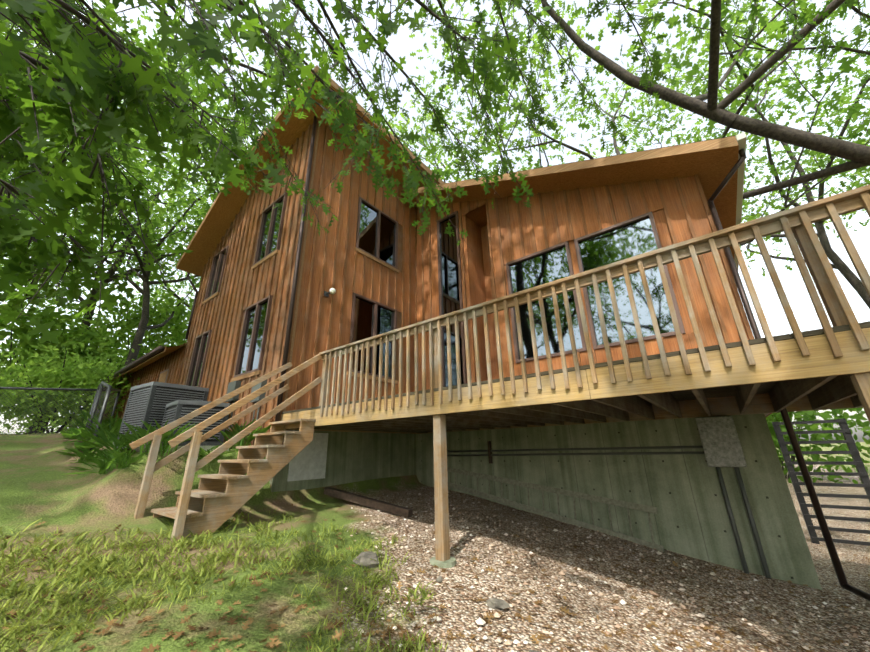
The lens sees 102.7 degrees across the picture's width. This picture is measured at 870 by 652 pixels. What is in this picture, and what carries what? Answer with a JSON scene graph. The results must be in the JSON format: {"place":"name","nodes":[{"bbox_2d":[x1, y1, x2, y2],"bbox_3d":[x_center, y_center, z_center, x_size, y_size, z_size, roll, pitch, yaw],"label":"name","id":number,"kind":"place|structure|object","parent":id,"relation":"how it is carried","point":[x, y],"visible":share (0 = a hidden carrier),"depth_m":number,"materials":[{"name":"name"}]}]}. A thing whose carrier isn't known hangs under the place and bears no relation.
{"place":"outdoors","nodes":[
{"label":"outdoors","id":0,"kind":"place"},
{"bbox_2d":[114,124,312,445],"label":"house siding boards","id":1,"kind":"object","parent":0,"point":[279,288],"visible":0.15,"depth_m":9.22,"materials":[{"name":"brown wood"}]},
{"bbox_2d":[96,124,310,445],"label":"house siding battens","id":2,"kind":"object","parent":1,"relation":"attached to","point":[139,375],"visible":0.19,"depth_m":9.68,"materials":[{"name":"brown wood"}]},
{"bbox_2d":[225,380,266,434],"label":"ac line sets","id":3,"kind":"object","parent":1,"relation":"attached to","point":[233,385],"visible":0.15,"depth_m":7.61,"materials":[{"name":"grey metal"}]},
{"bbox_2d":[231,196,402,487],"bbox_3d":[-7.406,0.920,12.376,20.006,9.920,8.654,-4,-20,8],"label":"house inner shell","id":4,"kind":"object","parent":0,"point":[400,237],"depth_m":9.80},
{"bbox_2d":[329,288,335,293],"bbox_3d":[-2.369,-0.808,8.056,0.150,0.150,0.146,-16,-24,36],"label":"outdoor light","id":5,"kind":"object","parent":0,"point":[332,290],"depth_m":8.01,"materials":[{"name":"white glass"}]},
{"bbox_2d":[190,0,617,64],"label":"tree","id":6,"kind":"object","parent":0,"point":[538,2],"visible":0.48,"depth_m":13.02,"materials":[{"name":"green plant"}]},
{"bbox_2d":[104,71,738,386],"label":"roof","id":7,"kind":"structure","parent":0,"point":[711,168],"depth_m":9.04,"materials":[{"name":"brown wood"}]},
{"bbox_2d":[158,192,685,386],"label":"window frames","id":8,"kind":"structure","parent":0,"point":[508,264],"depth_m":8.92,"materials":[{"name":"brown wood"}]},
{"bbox_2d":[188,199,674,386],"bbox_3d":[-1.450,-0.819,9.260,12.498,5.910,2.517,-5,-20,10],"label":"window glass","id":9,"kind":"object","parent":8,"relation":"in","point":[636,238],"visible":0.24,"depth_m":8.30,"materials":[{"name":"clear glass"}]},
{"bbox_2d":[108,65,737,444],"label":"house trim","id":10,"kind":"structure","parent":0,"point":[687,148],"depth_m":8.06,"materials":[{"name":"brown wood"}]},
{"bbox_2d":[0,0,861,343],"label":"oak","id":11,"kind":"object","parent":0,"point":[94,73],"depth_m":1.31,"materials":[{"name":"green plant"}]},
{"bbox_2d":[0,433,869,651],"bbox_3d":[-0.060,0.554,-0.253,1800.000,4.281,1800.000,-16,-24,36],"label":"ground","id":12,"kind":"structure","parent":0,"point":[35,485],"depth_m":3.96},
{"bbox_2d":[0,316,28,432],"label":"understory","id":13,"kind":"object","parent":12,"relation":"on","point":[2,328],"depth_m":21.30,"materials":[{"name":"green plant"}]},
{"bbox_2d":[4,156,87,218],"bbox_3d":[-25.511,-8.089,13.457,25.450,25.276,17.673,-16,-24,36],"label":"tree","id":14,"kind":"object","parent":12,"relation":"on","point":[31,215],"visible":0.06,"depth_m":21.50,"materials":[{"name":"green plant"}]},
{"bbox_2d":[0,389,115,437],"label":"chain link fence","id":15,"kind":"object","parent":12,"relation":"on","point":[45,413],"visible":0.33,"depth_m":9.11,"materials":[{"name":"grey metal"}]},
{"bbox_2d":[0,381,120,449],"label":"fence rail","id":16,"kind":"object","parent":12,"relation":"on","point":[109,389],"visible":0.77,"depth_m":8.73,"materials":[{"name":"grey metal"}]},
{"bbox_2d":[0,322,142,434],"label":"bush","id":17,"kind":"object","parent":12,"relation":"on","point":[81,375],"depth_m":13.28,"materials":[{"name":"green plant"}]},
{"bbox_2d":[6,312,147,432],"bbox_3d":[-30.751,6.214,31.920,16.115,12.379,16.196,-16,-24,36],"label":"understory","id":18,"kind":"object","parent":12,"relation":"on","point":[76,428],"depth_m":29.70,"materials":[{"name":"green plant"}]},
{"bbox_2d":[0,317,164,428],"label":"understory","id":19,"kind":"object","parent":12,"relation":"on","point":[125,352],"depth_m":21.31,"materials":[{"name":"green plant"}]},
{"bbox_2d":[0,276,130,420],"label":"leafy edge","id":20,"kind":"object","parent":19,"relation":"attached to","point":[48,314],"depth_m":18.46,"materials":[{"name":"green plant"}]},
{"bbox_2d":[1,24,175,302],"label":"tree","id":21,"kind":"object","parent":12,"relation":"on","point":[72,213],"depth_m":26.97,"materials":[{"name":"green plant"}]},
{"bbox_2d":[0,25,198,334],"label":"tree","id":22,"kind":"object","parent":12,"relation":"on","point":[169,274],"depth_m":24.45,"materials":[{"name":"green plant"}]},
{"bbox_2d":[0,2,203,291],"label":"tree","id":23,"kind":"object","parent":12,"relation":"on","point":[131,22],"depth_m":15.46,"materials":[{"name":"green plant"}]},
{"bbox_2d":[87,385,117,439],"bbox_3d":[-8.188,2.125,8.480,0.352,1.710,4.187,15,-25,-37],"label":"chain link fence","id":24,"kind":"object","parent":12,"relation":"on","point":[99,411],"visible":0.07,"depth_m":8.76,"materials":[{"name":"grey metal"}]},
{"bbox_2d":[0,21,215,294],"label":"tree","id":25,"kind":"object","parent":12,"relation":"on","point":[198,221],"depth_m":21.33,"materials":[{"name":"green plant"}]},
{"bbox_2d":[2,7,241,433],"bbox_3d":[-23.122,-6.420,22.399,26.636,26.967,27.421,-16,-24,36],"label":"tree","id":26,"kind":"object","parent":12,"relation":"on","point":[172,194],"depth_m":20.71,"materials":[{"name":"green plant"}]},
{"bbox_2d":[35,151,222,315],"bbox_3d":[-22.722,-2.310,33.453,21.831,26.368,29.765,-16,-24,36],"label":"tree","id":27,"kind":"object","parent":12,"relation":"on","point":[159,292],"depth_m":32.41,"materials":[{"name":"green plant"}]},
{"bbox_2d":[0,100,270,365],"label":"tree","id":28,"kind":"object","parent":12,"relation":"on","point":[143,162],"depth_m":21.97,"materials":[{"name":"green plant"}]},
{"bbox_2d":[16,282,195,371],"bbox_3d":[-22.129,1.005,26.692,11.222,8.372,13.256,-16,-24,36],"label":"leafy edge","id":29,"kind":"object","parent":28,"relation":"on","point":[177,335],"depth_m":24.82,"materials":[{"name":"green plant"}]},
{"bbox_2d":[54,408,270,474],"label":"garden plants","id":30,"kind":"object","parent":12,"relation":"on","point":[106,433],"visible":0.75,"depth_m":5.86,"materials":[{"name":"green plant"}]},
{"bbox_2d":[113,441,228,451],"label":"ac pads","id":31,"kind":"object","parent":12,"relation":"on","point":[203,447],"visible":0.07,"depth_m":5.99,"materials":[{"name":"concrete"}]},
{"bbox_2d":[118,385,207,438],"bbox_3d":[-5.468,1.808,7.039,1.113,0.980,1.113,-16,-24,36],"label":"air conditioner casing","id":32,"kind":"object","parent":31,"relation":"on","point":[149,404],"visible":0.21,"depth_m":6.53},
{"bbox_2d":[120,388,204,434],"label":"large ac unit louvres","id":33,"kind":"object","parent":32,"relation":"attached to","point":[153,405],"visible":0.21,"depth_m":6.67,"materials":[{"name":"grey metal"}]},
{"bbox_2d":[122,386,203,434],"bbox_3d":[-5.469,1.776,7.051,1.046,0.990,1.046,-16,-24,36],"label":"large ac unit coil","id":34,"kind":"object","parent":32,"relation":"attached to","point":[157,404],"visible":0.07,"depth_m":6.71,"materials":[{"name":"grey metal"}]},
{"bbox_2d":[131,381,208,391],"bbox_3d":[-5.479,1.306,7.218,1.113,0.087,1.113,-16,-24,36],"label":"air conditioner top","id":35,"kind":"object","parent":32,"relation":"attached to","point":[149,384],"visible":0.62,"depth_m":6.88,"materials":[{"name":"grey metal"}]},
{"bbox_2d":[161,404,227,445],"bbox_3d":[-4.391,1.829,6.329,0.839,0.680,0.839,-16,-24,36],"label":"air conditioner casing","id":36,"kind":"object","parent":31,"relation":"on","point":[177,415],"visible":0.38,"depth_m":6.06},
{"bbox_2d":[162,407,222,438],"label":"small ac unit louvres","id":37,"kind":"object","parent":36,"relation":"attached to","point":[194,419],"visible":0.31,"depth_m":6.11,"materials":[{"name":"grey metal"}]},
{"bbox_2d":[165,404,223,441],"bbox_3d":[-4.392,1.796,6.341,0.776,0.690,0.776,-16,-24,36],"label":"small ac coil","id":38,"kind":"object","parent":36,"relation":"attached to","point":[200,406],"visible":0.21,"depth_m":6.14,"materials":[{"name":"black metal"}]},
{"bbox_2d":[166,399,229,407],"bbox_3d":[-4.399,1.468,6.458,0.839,0.087,0.839,-16,-24,36],"label":"air conditioner top","id":39,"kind":"object","parent":36,"relation":"attached to","point":[188,402],"visible":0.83,"depth_m":6.15,"materials":[{"name":"grey metal"}]},
{"bbox_2d":[152,205,200,293],"bbox_3d":[-8.647,-2.085,28.106,20.993,22.250,23.463,-16,-24,36],"label":"tree","id":40,"kind":"object","parent":12,"relation":"on","point":[184,240],"depth_m":24.08,"materials":[{"name":"green plant"}]},
{"bbox_2d":[65,0,317,217],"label":"tree","id":41,"kind":"object","parent":12,"relation":"on","point":[192,83],"depth_m":19.05,"materials":[{"name":"green plant"}]},
{"bbox_2d":[0,0,388,223],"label":"tree","id":42,"kind":"object","parent":12,"relation":"on","point":[157,176],"depth_m":11.60,"materials":[{"name":"green plant"}]},
{"bbox_2d":[89,0,869,245],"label":"oak branch leaves","id":43,"kind":"object","parent":42,"relation":"attached to","point":[253,35],"visible":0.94,"depth_m":2.31,"materials":[{"name":"green plant"}]},
{"bbox_2d":[0,508,448,651],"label":"grass","id":44,"kind":"structure","parent":12,"relation":"on","point":[98,565],"depth_m":3.18,"materials":[{"name":"green plant"}]},
{"bbox_2d":[129,354,416,537],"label":"stairs","id":45,"kind":"structure","parent":12,"relation":"on","point":[217,512],"depth_m":5.27,"materials":[{"name":"brown wood"}]},
{"bbox_2d":[134,441,539,651],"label":"rocks","id":46,"kind":"object","parent":12,"relation":"on","point":[364,558],"visible":0.73,"depth_m":3.69,"materials":[{"name":"grey stone"}]},
{"bbox_2d":[324,487,412,517],"bbox_3d":[-1.268,3.195,6.347,1.909,0.428,0.140,-11,-22,24],"label":"landscape timber","id":47,"kind":"object","parent":12,"relation":"on","point":[373,503],"visible":1,"depth_m":6.24,"materials":[{"name":"brown wood"}]},
{"bbox_2d":[0,499,869,651],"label":"fallen leaves","id":48,"kind":"object","parent":12,"relation":"on","point":[245,627],"visible":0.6,"depth_m":2.90,"materials":[{"name":"brown plant"}]},
{"bbox_2d":[430,556,455,567],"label":"deck post footings","id":49,"kind":"object","parent":12,"relation":"on","point":[450,562],"visible":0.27,"depth_m":3.85,"materials":[{"name":"concrete"}]},
{"bbox_2d":[134,192,869,560],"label":"deck posts balusters","id":50,"kind":"object","parent":49,"relation":"on","point":[824,278],"visible":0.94,"depth_m":3.50,"materials":[{"name":"brown wood"}]},
{"bbox_2d":[385,51,562,182],"bbox_3d":[-0.913,-5.028,27.671,22.326,27.651,19.940,-16,-24,36],"label":"tree","id":51,"kind":"object","parent":12,"relation":"on","point":[446,173],"depth_m":25.08,"materials":[{"name":"green plant"}]},
{"bbox_2d":[87,116,869,600],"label":"downspouts","id":52,"kind":"object","parent":12,"relation":"on","point":[831,548],"visible":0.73,"depth_m":6.05,"materials":[{"name":"brown metal"}]},
{"bbox_2d":[151,184,869,518],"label":"deck frame","id":53,"kind":"object","parent":12,"relation":"on","point":[849,201],"visible":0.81,"depth_m":4.21,"materials":[{"name":"brown wood"}]},
{"bbox_2d":[281,328,869,429],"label":"deck rim board","id":54,"kind":"object","parent":53,"relation":"attached to","point":[819,361],"visible":0.75,"depth_m":3.04,"materials":[{"name":"brown wood"}]},
{"bbox_2d":[281,321,869,413],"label":"deck boards","id":55,"kind":"object","parent":53,"relation":"on","point":[730,391],"visible":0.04,"depth_m":3.71,"materials":[{"name":"brown wood"}]},
{"bbox_2d":[295,372,868,432],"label":"deck joists","id":56,"kind":"object","parent":53,"relation":"attached to","point":[820,392],"visible":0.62,"depth_m":4.92,"materials":[{"name":"brown wood"}]},
{"bbox_2d":[270,413,821,589],"bbox_3d":[1.227,3.869,7.568,18.088,3.170,6.186,0,-20,-3],"label":"house foundation","id":57,"kind":"object","parent":12,"relation":"on","point":[683,493],"visible":0.25,"depth_m":6.21,"materials":[{"name":"grey concrete"}]},
{"bbox_2d":[287,433,327,480],"bbox_3d":[-2.519,2.598,6.966,0.038,0.880,0.800,-16,-24,36],"label":"wall panel","id":58,"kind":"object","parent":57,"relation":"attached to","point":[308,462],"visible":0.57,"depth_m":6.97,"materials":[{"name":"grey concrete"}]},
{"bbox_2d":[487,441,492,463],"bbox_3d":[1.265,2.905,8.008,0.050,0.480,0.083,-16,-24,36],"label":"conduit strap","id":59,"kind":"object","parent":57,"relation":"attached to","point":[489,452],"visible":1,"depth_m":7.98,"materials":[{"name":"black metal"}]},
{"bbox_2d":[446,437,770,578],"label":"conduits","id":60,"kind":"object","parent":57,"relation":"attached to","point":[752,524],"visible":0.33,"depth_m":5.73,"materials":[{"name":"grey metal"}]},
{"bbox_2d":[695,416,746,466],"bbox_3d":[4.551,1.840,5.555,0.480,0.760,0.158,-16,-24,36],"label":"foil-wrapped electric box","id":61,"kind":"object","parent":57,"relation":"attached to","point":[720,441],"visible":1,"depth_m":5.49,"materials":[{"name":"silver metal"}]},
{"bbox_2d":[447,467,663,551],"bbox_3d":[1.873,3.552,7.122,4.619,1.265,0.179,-16,-24,36],"label":"ladder","id":62,"kind":"object","parent":12,"relation":"on","point":[609,502],"visible":0.92,"depth_m":6.67,"materials":[{"name":"grey metal"}]},
{"bbox_2d":[374,0,754,181],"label":"tree","id":63,"kind":"object","parent":12,"relation":"on","point":[522,91],"depth_m":22.28,"materials":[{"name":"green plant"}]},
{"bbox_2d":[344,489,869,651],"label":"gravel stones","id":64,"kind":"object","parent":12,"relation":"on","point":[480,621],"visible":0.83,"depth_m":3.81,"materials":[{"name":"beige gravel"}]},
{"bbox_2d":[553,53,849,200],"bbox_3d":[15.633,-3.208,28.698,27.545,28.014,23.190,-16,-24,36],"label":"tree","id":65,"kind":"object","parent":12,"relation":"on","point":[750,136],"depth_m":25.01,"materials":[{"name":"green plant"}]},
{"bbox_2d":[766,408,869,483],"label":"understory","id":66,"kind":"object","parent":12,"relation":"on","point":[808,416],"depth_m":19.11,"materials":[{"name":"green plant"}]},
{"bbox_2d":[772,418,869,545],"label":"metal gate","id":67,"kind":"object","parent":12,"relation":"on","point":[853,451],"visible":0.96,"depth_m":6.97,"materials":[{"name":"black metal"}]},
{"bbox_2d":[785,4,869,237],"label":"tree","id":68,"kind":"object","parent":12,"relation":"on","point":[856,183],"depth_m":21.76,"materials":[{"name":"green plant"}]},
{"bbox_2d":[856,419,869,444],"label":"understory","id":69,"kind":"object","parent":12,"relation":"on","point":[864,428],"visible":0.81,"depth_m":17.72,"materials":[{"name":"green plant"}]},
{"bbox_2d":[0,0,869,441],"label":"sky","id":70,"kind":"structure","parent":0,"point":[400,44],"materials":[{"name":"white"}]},
{"bbox_2d":[280,117,753,420],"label":"siding battens","id":71,"kind":"object","parent":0,"point":[709,283],"visible":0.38,"depth_m":8.57,"materials":[{"name":"brown wood"}]},
{"bbox_2d":[286,123,771,417],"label":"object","id":72,"kind":"object","parent":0,"point":[478,270],"visible":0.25,"depth_m":8.71,"materials":[{"name":"brown wood"}]},
{"bbox_2d":[458,209,693,382],"bbox_3d":[2.282,-1.404,8.738,7.290,7.501,0.001,-16,-24,36],"label":"window trim","id":73,"kind":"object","parent":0,"point":[662,227],"visible":0.07,"depth_m":7.15,"materials":[{"name":"brown wood"}]},
{"bbox_2d":[400,0,869,198],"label":"foliage","id":74,"kind":"object","parent":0,"point":[857,155],"depth_m":7.75,"materials":[{"name":"green plant"}]},
{"bbox_2d":[419,0,869,276],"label":"tree","id":75,"kind":"object","parent":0,"point":[854,113],"depth_m":16.39,"materials":[{"name":"green plant"}]},
{"bbox_2d":[603,0,869,308],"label":"tree","id":76,"kind":"object","parent":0,"point":[749,217],"depth_m":20.18,"materials":[{"name":"green plant"}]},
{"bbox_2d":[734,132,746,286],"bbox_3d":[8.196,-1.986,9.483,0.126,0.120,9.750,-16,-24,36],"label":"house gutter","id":77,"kind":"object","parent":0,"point":[741,138],"visible":0.44,"depth_m":6.84,"materials":[{"name":"brown metal"}]},
{"bbox_2d":[620,0,869,165],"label":"tree","id":78,"kind":"object","parent":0,"point":[772,26],"depth_m":11.66,"materials":[{"name":"green plant"}]}
]}

